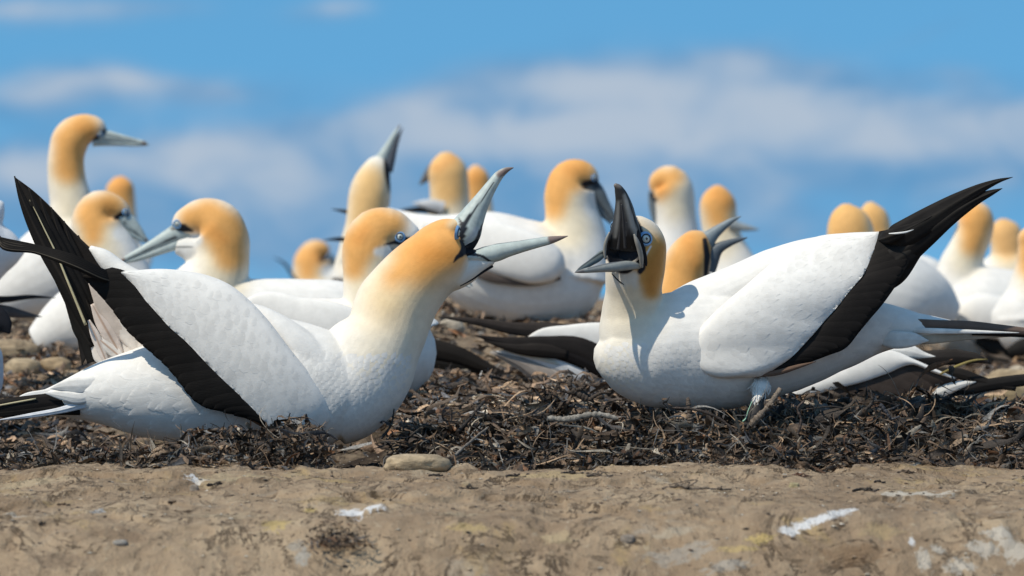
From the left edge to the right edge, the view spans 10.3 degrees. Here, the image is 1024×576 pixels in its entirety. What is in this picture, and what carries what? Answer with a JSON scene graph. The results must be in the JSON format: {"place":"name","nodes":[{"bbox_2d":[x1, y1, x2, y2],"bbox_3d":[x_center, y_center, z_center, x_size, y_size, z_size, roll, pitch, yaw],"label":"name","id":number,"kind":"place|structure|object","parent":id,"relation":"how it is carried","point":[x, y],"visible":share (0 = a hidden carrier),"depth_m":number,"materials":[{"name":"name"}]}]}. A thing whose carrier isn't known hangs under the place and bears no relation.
{"place":"outdoors","nodes":[
{"label":"outdoors","id":0,"kind":"place"},
{"bbox_2d":[0,297,1023,575],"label":"ground","id":1,"kind":"structure","parent":0,"point":[990,541],"depth_m":7.56,"materials":[{"name":"soil"},{"name":"dried plant debris"}]},
{"bbox_2d":[0,307,11,391],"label":"gannet","id":2,"kind":"object","parent":1,"relation":"on","point":[5,323],"visible":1,"depth_m":9.56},
{"bbox_2d":[0,339,39,358],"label":"stone","id":3,"kind":"object","parent":1,"relation":"on","point":[9,347],"visible":0.56,"depth_m":10.89,"materials":[{"name":"beige stone"}]},
{"bbox_2d":[4,358,41,373],"bbox_3d":[-0.917,0.151,10.680,0.071,0.040,0.061,0,0,0],"label":"stone","id":4,"kind":"object","parent":1,"relation":"on","point":[18,365],"visible":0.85,"depth_m":10.66,"materials":[{"name":"beige stone"}]},
{"bbox_2d":[0,200,53,317],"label":"gannet","id":5,"kind":"object","parent":1,"relation":"on","point":[9,260],"visible":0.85,"depth_m":10.39,"materials":[{"name":"white"}]},
{"bbox_2d":[40,357,71,370],"bbox_3d":[-0.861,0.149,10.726,0.064,0.037,0.062,0,0,0],"label":"stone","id":6,"kind":"object","parent":1,"relation":"on","point":[50,363],"visible":0.72,"depth_m":10.70,"materials":[{"name":"beige stone"}]},
{"bbox_2d":[57,502,70,505],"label":"seaweed scrap","id":7,"kind":"object","parent":1,"relation":"on","point":[64,503],"visible":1,"depth_m":7.86,"materials":[{"name":"brown plant"}]},
{"bbox_2d":[0,114,148,321],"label":"gannet","id":8,"kind":"object","parent":1,"relation":"on","point":[73,138],"visible":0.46,"depth_m":11.97,"materials":[{"name":"white"}]},
{"bbox_2d":[29,190,149,351],"bbox_3d":[-0.802,-0.027,11.000,0.266,0.323,0.143,0,0,0],"label":"gannet","id":9,"kind":"object","parent":1,"relation":"on","point":[106,220],"visible":0.45,"depth_m":10.97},
{"bbox_2d":[113,540,127,545],"bbox_3d":[-0.515,0.335,7.471,0.020,0.009,0.017,0,0,0],"label":"stone","id":10,"kind":"object","parent":1,"relation":"on","point":[120,542],"visible":1,"depth_m":7.46,"materials":[{"name":"grey stone"}]},
{"bbox_2d":[106,176,152,266],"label":"gannet","id":11,"kind":"object","parent":1,"relation":"on","point":[122,187],"visible":0.17,"depth_m":15.48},
{"bbox_2d":[0,410,337,470],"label":"nest","id":12,"kind":"object","parent":1,"relation":"on","point":[273,447],"visible":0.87,"depth_m":8.55,"materials":[{"name":"brown plant"}]},
{"bbox_2d":[189,484,198,490],"bbox_3d":[-0.451,0.285,8.066,0.014,0.013,0.012,0,0,0],"label":"stone","id":13,"kind":"object","parent":1,"relation":"on","point":[194,487],"visible":0.91,"depth_m":8.06,"materials":[{"name":"grey stone"}]},
{"bbox_2d":[201,428,224,439],"bbox_3d":[-0.457,0.226,8.700,0.037,0.023,0.006,0,0,0],"label":"seaweed strand","id":14,"kind":"object","parent":1,"relation":"on","point":[215,429],"visible":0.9,"depth_m":8.70},
{"bbox_2d":[206,481,221,486],"bbox_3d":[-0.417,0.277,8.057,0.032,0.009,0.012,0,0,0],"label":"seaweed scrap","id":15,"kind":"object","parent":1,"relation":"on","point":[215,483],"visible":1,"depth_m":8.05,"materials":[{"name":"black plant"}]},
{"bbox_2d":[0,167,567,444],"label":"gannet","id":16,"kind":"object","parent":1,"relation":"on","point":[166,350],"visible":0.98,"depth_m":8.85,"materials":[{"name":"white"}]},
{"bbox_2d":[274,240,335,279],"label":"gannet","id":17,"kind":"object","parent":1,"relation":"on","point":[310,261],"visible":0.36,"depth_m":16.46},
{"bbox_2d":[121,198,504,378],"bbox_3d":[-0.356,0.011,10.500,0.742,0.354,0.148,0,0,0],"label":"gannet","id":18,"kind":"object","parent":1,"relation":"on","point":[208,236],"visible":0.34,"depth_m":10.46,"materials":[{"name":"white"}]},
{"bbox_2d":[288,518,389,554],"bbox_3d":[-0.229,0.327,7.484,0.124,0.043,0.132,0,0,35],"label":"weed tuft","id":19,"kind":"object","parent":1,"relation":"on","point":[346,540],"visible":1,"depth_m":7.48,"materials":[{"name":"brown plant"}]},
{"bbox_2d":[247,207,472,396],"bbox_3d":[-0.284,0.031,9.731,0.435,0.337,0.188,0,0,0],"label":"gannet","id":20,"kind":"object","parent":1,"relation":"on","point":[374,238],"visible":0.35,"depth_m":9.71,"materials":[{"name":"white"}]},
{"bbox_2d":[325,124,402,281],"bbox_3d":[-0.329,-0.147,12.599,0.175,0.432,0.120,0,0,0],"label":"gannet","id":21,"kind":"object","parent":1,"relation":"on","point":[370,188],"visible":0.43,"depth_m":12.57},
{"bbox_2d":[329,432,461,467],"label":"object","id":22,"kind":"object","parent":1,"relation":"on","point":[396,450],"visible":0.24,"depth_m":8.91,"materials":[{"name":"brown plant"}]},
{"bbox_2d":[384,454,451,471],"bbox_3d":[-0.138,0.260,8.342,0.099,0.033,0.073,0,0,0],"label":"stone","id":23,"kind":"object","parent":1,"relation":"on","point":[428,462],"visible":0.73,"depth_m":8.31,"materials":[{"name":"beige stone"}]},
{"bbox_2d":[428,473,442,476],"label":"seaweed scrap","id":24,"kind":"object","parent":1,"relation":"on","point":[438,474],"visible":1,"depth_m":8.22,"materials":[{"name":"brown plant"}]},
{"bbox_2d":[402,152,469,214],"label":"gannet","id":25,"kind":"object","parent":1,"relation":"on","point":[445,174],"visible":0.52,"depth_m":13.96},
{"bbox_2d":[439,319,464,332],"bbox_3d":[-0.118,0.077,11.140,0.050,0.033,0.040,0,0,0],"label":"stone","id":26,"kind":"object","parent":1,"relation":"on","point":[456,325],"visible":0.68,"depth_m":11.12,"materials":[{"name":"beige stone"}]},
{"bbox_2d":[461,481,470,486],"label":"stone","id":27,"kind":"object","parent":1,"relation":"on","point":[463,484],"visible":0.74,"depth_m":8.01,"materials":[{"name":"beige stone"}]},
{"bbox_2d":[458,485,477,488],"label":"seaweed scrap","id":28,"kind":"object","parent":1,"relation":"on","point":[469,487],"visible":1,"depth_m":7.93,"materials":[{"name":"plant"}]},
{"bbox_2d":[450,426,488,461],"bbox_3d":[-0.088,0.251,8.677,0.015,0.078,0.164,0,0,44],"label":"twig","id":29,"kind":"object","parent":1,"relation":"on","point":[460,450],"visible":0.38,"depth_m":8.70,"materials":[{"name":"grey wood"}]},
{"bbox_2d":[467,165,493,211],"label":"gannet","id":30,"kind":"object","parent":1,"relation":"on","point":[478,177],"visible":0.13,"depth_m":15.18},
{"bbox_2d":[1,298,983,460],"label":"nest stones","id":31,"kind":"object","parent":1,"relation":"on","point":[101,430],"visible":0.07,"depth_m":9.84,"materials":[{"name":"stone"}]},
{"bbox_2d":[395,159,613,322],"bbox_3d":[-0.024,-0.092,11.680,0.487,0.346,0.229,0,0,0],"label":"gannet","id":32,"kind":"object","parent":1,"relation":"on","point":[547,282],"visible":0.7,"depth_m":11.64,"materials":[{"name":"white"}]},
{"bbox_2d":[0,299,1023,462],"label":"colony litter","id":33,"kind":"object","parent":1,"relation":"on","point":[466,386],"visible":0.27,"depth_m":9.72,"materials":[{"name":"brown plant"}]},
{"bbox_2d":[506,473,525,476],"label":"seaweed scrap","id":34,"kind":"object","parent":1,"relation":"on","point":[514,475],"visible":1,"depth_m":8.12,"materials":[{"name":"brown plant"}]},
{"bbox_2d":[561,470,583,473],"bbox_3d":[0.086,0.266,8.187,0.035,0.007,0.012,0,0,0],"label":"seaweed scrap","id":35,"kind":"object","parent":1,"relation":"on","point":[571,472],"visible":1,"depth_m":8.18,"materials":[{"name":"plant"}]},
{"bbox_2d":[438,216,747,381],"bbox_3d":[0.145,0.065,10.182,0.554,0.388,0.169,0,0,0],"label":"gannet","id":36,"kind":"object","parent":1,"relation":"on","point":[549,349],"visible":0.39,"depth_m":10.12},
{"bbox_2d":[586,471,613,476],"bbox_3d":[0.125,0.265,8.109,0.040,0.010,0.012,0,0,0],"label":"seaweed scrap","id":37,"kind":"object","parent":1,"relation":"on","point":[597,474],"visible":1,"depth_m":8.10,"materials":[{"name":"brown plant"}]},
{"bbox_2d":[620,535,635,543],"bbox_3d":[0.153,0.332,7.506,0.020,0.013,0.016,0,0,0],"label":"stone","id":38,"kind":"object","parent":1,"relation":"on","point":[628,539],"visible":1,"depth_m":7.50,"materials":[{"name":"grey stone"}]},
{"bbox_2d":[648,166,710,273],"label":"gannet","id":39,"kind":"object","parent":1,"relation":"on","point":[671,199],"visible":0.38,"depth_m":12.97,"materials":[{"name":"white"}]},
{"bbox_2d":[662,479,709,489],"bbox_3d":[0.243,0.275,7.969,0.068,0.015,0.013,0,0,0],"label":"seaweed scrap","id":40,"kind":"object","parent":1,"relation":"on","point":[685,487],"visible":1,"depth_m":7.96,"materials":[{"name":"brown plant"}]},
{"bbox_2d":[374,359,1023,472],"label":"nest","id":41,"kind":"object","parent":1,"relation":"on","point":[939,418],"visible":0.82,"depth_m":8.79,"materials":[{"name":"brown plant"}]},
{"bbox_2d":[379,409,394,439],"bbox_3d":[-0.195,0.213,8.866,0.026,0.050,0.006,0,0,-26],"label":"seaweed strand","id":42,"kind":"object","parent":41,"relation":"on","point":[384,434],"visible":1,"depth_m":8.87},
{"bbox_2d":[456,400,484,432],"bbox_3d":[-0.064,0.202,8.873,0.008,0.053,0.069,0,0,43],"label":"seaweed strand","id":43,"kind":"object","parent":41,"relation":"on","point":[463,425],"visible":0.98,"depth_m":8.87},
{"bbox_2d":[547,411,617,422],"bbox_3d":[0.108,0.198,8.720,0.110,0.018,0.009,0,0,0],"label":"seaweed strand","id":44,"kind":"object","parent":41,"relation":"on","point":[577,417],"visible":1,"depth_m":8.72},
{"bbox_2d":[556,377,610,401],"bbox_3d":[0.111,0.158,8.859,0.087,0.039,0.009,0,0,0],"label":"seaweed clump","id":45,"kind":"object","parent":41,"relation":"on","point":[579,395],"visible":1,"depth_m":8.86,"materials":[{"name":"brown plant"}]},
{"bbox_2d":[686,397,693,423],"bbox_3d":[0.273,0.189,8.739,0.013,0.042,0.008,0,0,0],"label":"seaweed strand","id":46,"kind":"object","parent":41,"relation":"on","point":[690,419],"visible":1,"depth_m":8.74},
{"bbox_2d":[672,407,746,448],"bbox_3d":[0.303,0.214,8.720,0.116,0.066,0.004,0,0,0],"label":"seaweed strand","id":47,"kind":"object","parent":41,"relation":"on","point":[716,417],"visible":1,"depth_m":8.72},
{"bbox_2d":[575,177,1023,429],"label":"gannet","id":48,"kind":"object","parent":41,"relation":"on","point":[791,317],"visible":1,"depth_m":8.83,"materials":[{"name":"white"}]},
{"bbox_2d":[797,400,804,433],"bbox_3d":[0.444,0.199,8.740,0.013,0.052,0.004,0,0,0],"label":"seaweed strand","id":49,"kind":"object","parent":41,"relation":"on","point":[800,417],"visible":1,"depth_m":8.74},
{"bbox_2d":[800,390,895,417],"bbox_3d":[0.522,0.181,8.839,0.150,0.046,0.009,0,0,0],"label":"seaweed clump","id":50,"kind":"object","parent":41,"relation":"on","point":[860,414],"visible":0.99,"depth_m":8.84,"materials":[{"name":"brown plant"}]},
{"bbox_2d":[879,403,899,419],"bbox_3d":[0.584,0.191,8.800,0.033,0.027,0.006,0,0,0],"label":"seaweed clump","id":51,"kind":"object","parent":41,"relation":"on","point":[883,407],"visible":1,"depth_m":8.80,"materials":[{"name":"plant"}]},
{"bbox_2d":[768,346,1023,399],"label":"gannet","id":52,"kind":"object","parent":41,"relation":"on","point":[904,367],"visible":0.39,"depth_m":9.60,"materials":[{"name":"white"}]},
{"bbox_2d":[710,486,731,489],"bbox_3d":[0.292,0.282,7.997,0.035,0.008,0.012,0,0,0],"label":"seaweed scrap","id":53,"kind":"object","parent":1,"relation":"on","point":[719,488],"visible":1,"depth_m":7.99,"materials":[{"name":"plant"}]},
{"bbox_2d":[700,185,758,272],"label":"gannet","id":54,"kind":"object","parent":1,"relation":"on","point":[717,204],"visible":0.41,"depth_m":13.47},
{"bbox_2d":[749,387,781,426],"bbox_3d":[0.392,0.184,8.781,0.052,0.062,0.023,0,0,0],"label":"twig","id":55,"kind":"object","parent":1,"relation":"on","point":[757,418],"visible":1,"depth_m":8.78,"materials":[{"name":"brown wood"}]},
{"bbox_2d":[789,482,799,487],"bbox_3d":[0.401,0.281,8.078,0.016,0.010,0.014,0,0,0],"label":"stone","id":56,"kind":"object","parent":1,"relation":"on","point":[792,484],"visible":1,"depth_m":8.07,"materials":[{"name":"beige stone"}]},
{"bbox_2d":[792,472,808,476],"bbox_3d":[0.413,0.269,8.174,0.026,0.008,0.012,0,0,0],"label":"seaweed scrap","id":57,"kind":"object","parent":1,"relation":"on","point":[798,474],"visible":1,"depth_m":8.17,"materials":[{"name":"brown plant"}]},
{"bbox_2d":[852,487,879,491],"bbox_3d":[0.499,0.284,8.019,0.039,0.008,0.012,0,0,0],"label":"seaweed scrap","id":58,"kind":"object","parent":1,"relation":"on","point":[863,489],"visible":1,"depth_m":8.02,"materials":[{"name":"brown plant"}]},
{"bbox_2d":[827,204,959,319],"bbox_3d":[0.822,-0.027,12.401,0.312,0.314,0.185,0,0,0],"label":"gannet","id":59,"kind":"object","parent":1,"relation":"on","point":[925,287],"visible":0.32,"depth_m":12.36,"materials":[{"name":"white"}]},
{"bbox_2d":[861,202,938,268],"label":"gannet","id":60,"kind":"object","parent":1,"relation":"on","point":[877,215],"visible":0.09,"depth_m":13.28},
{"bbox_2d":[897,469,914,473],"bbox_3d":[0.578,0.270,8.359,0.027,0.008,0.012,0,0,0],"label":"seaweed scrap","id":61,"kind":"object","parent":1,"relation":"on","point":[907,471],"visible":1,"depth_m":8.35,"materials":[{"name":"brown plant"}]},
{"bbox_2d":[937,203,1021,364],"bbox_3d":[1.088,-0.007,12.584,0.364,0.368,0.235,0,0,0],"label":"gannet","id":62,"kind":"object","parent":1,"relation":"on","point":[979,287],"visible":0.57,"depth_m":12.56,"materials":[{"name":"white"}]},
{"bbox_2d":[984,218,1020,269],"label":"gannet","id":63,"kind":"object","parent":1,"relation":"on","point":[1004,244],"visible":0.41,"depth_m":14.17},
{"bbox_2d":[986,377,1023,400],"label":"stone","id":64,"kind":"object","parent":1,"relation":"on","point":[1011,395],"visible":0.07,"depth_m":10.72,"materials":[{"name":"beige stone"}]},
{"bbox_2d":[987,369,1023,377],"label":"stone","id":65,"kind":"object","parent":1,"relation":"on","point":[1001,372],"visible":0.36,"depth_m":10.89,"materials":[{"name":"beige stone"}]},
{"bbox_2d":[991,229,1023,357],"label":"gannet","id":66,"kind":"object","parent":1,"relation":"on","point":[1008,308],"visible":0.92,"depth_m":11.76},
{"bbox_2d":[0,0,1023,295],"label":"sky","id":67,"kind":"structure","parent":0,"point":[271,110],"materials":[{"name":"blue"}]}
]}

